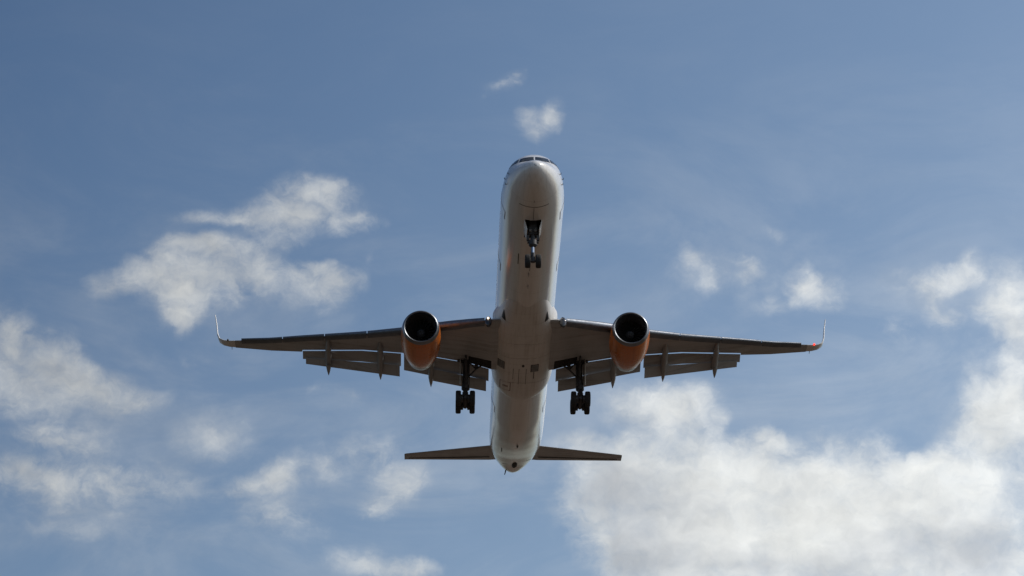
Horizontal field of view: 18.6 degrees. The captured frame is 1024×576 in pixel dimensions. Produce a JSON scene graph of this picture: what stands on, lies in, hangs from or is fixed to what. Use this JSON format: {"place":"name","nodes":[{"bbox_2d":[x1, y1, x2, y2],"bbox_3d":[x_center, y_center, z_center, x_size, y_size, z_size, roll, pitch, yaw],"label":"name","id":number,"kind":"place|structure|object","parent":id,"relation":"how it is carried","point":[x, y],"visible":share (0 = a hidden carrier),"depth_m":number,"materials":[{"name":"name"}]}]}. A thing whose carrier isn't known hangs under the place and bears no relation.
{"place":"outdoors","nodes":[
{"label":"outdoors","id":0,"kind":"place"},
{"bbox_2d":[0,0,1023,575],"label":"sky","id":1,"kind":"structure","parent":0,"point":[767,170],"materials":[{"name":"blue"}]},
{"bbox_2d":[215,155,825,474],"bbox_3d":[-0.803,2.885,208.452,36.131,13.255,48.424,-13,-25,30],"label":"airliner","id":2,"kind":"object","parent":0,"point":[523,343],"visible":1,"depth_m":202.98,"materials":[{"name":"white paint"}]},
{"bbox_2d":[500,192,504,218],"bbox_3d":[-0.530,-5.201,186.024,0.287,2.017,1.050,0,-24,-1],"label":"cabin door","id":3,"kind":"structure","parent":2,"relation":"in","point":[502,209],"depth_m":185.71,"materials":[{"name":"white paint"}]},
{"bbox_2d":[523,220,527,237],"bbox_3d":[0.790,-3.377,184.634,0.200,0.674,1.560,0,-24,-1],"label":"nose gear door","id":4,"kind":"structure","parent":2,"relation":"in","point":[525,229],"depth_m":184.36,"materials":[{"name":"white paint"}]},
{"bbox_2d":[519,157,533,161],"bbox_3d":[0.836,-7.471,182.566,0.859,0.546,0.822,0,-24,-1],"label":"cockpit window","id":5,"kind":"structure","parent":2,"relation":"in","point":[527,158],"depth_m":182.54,"materials":[{"name":"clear glass"}]},
{"bbox_2d":[539,221,541,237],"bbox_3d":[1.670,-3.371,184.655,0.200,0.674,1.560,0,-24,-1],"label":"nose gear door","id":6,"kind":"structure","parent":2,"relation":"in","point":[540,229],"depth_m":184.29,"materials":[{"name":"white paint"}]},
{"bbox_2d":[535,157,549,162],"bbox_3d":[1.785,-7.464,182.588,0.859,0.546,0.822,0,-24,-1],"label":"cockpit window","id":7,"kind":"structure","parent":2,"relation":"in","point":[536,158],"depth_m":182.54,"materials":[{"name":"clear glass"}]}
]}

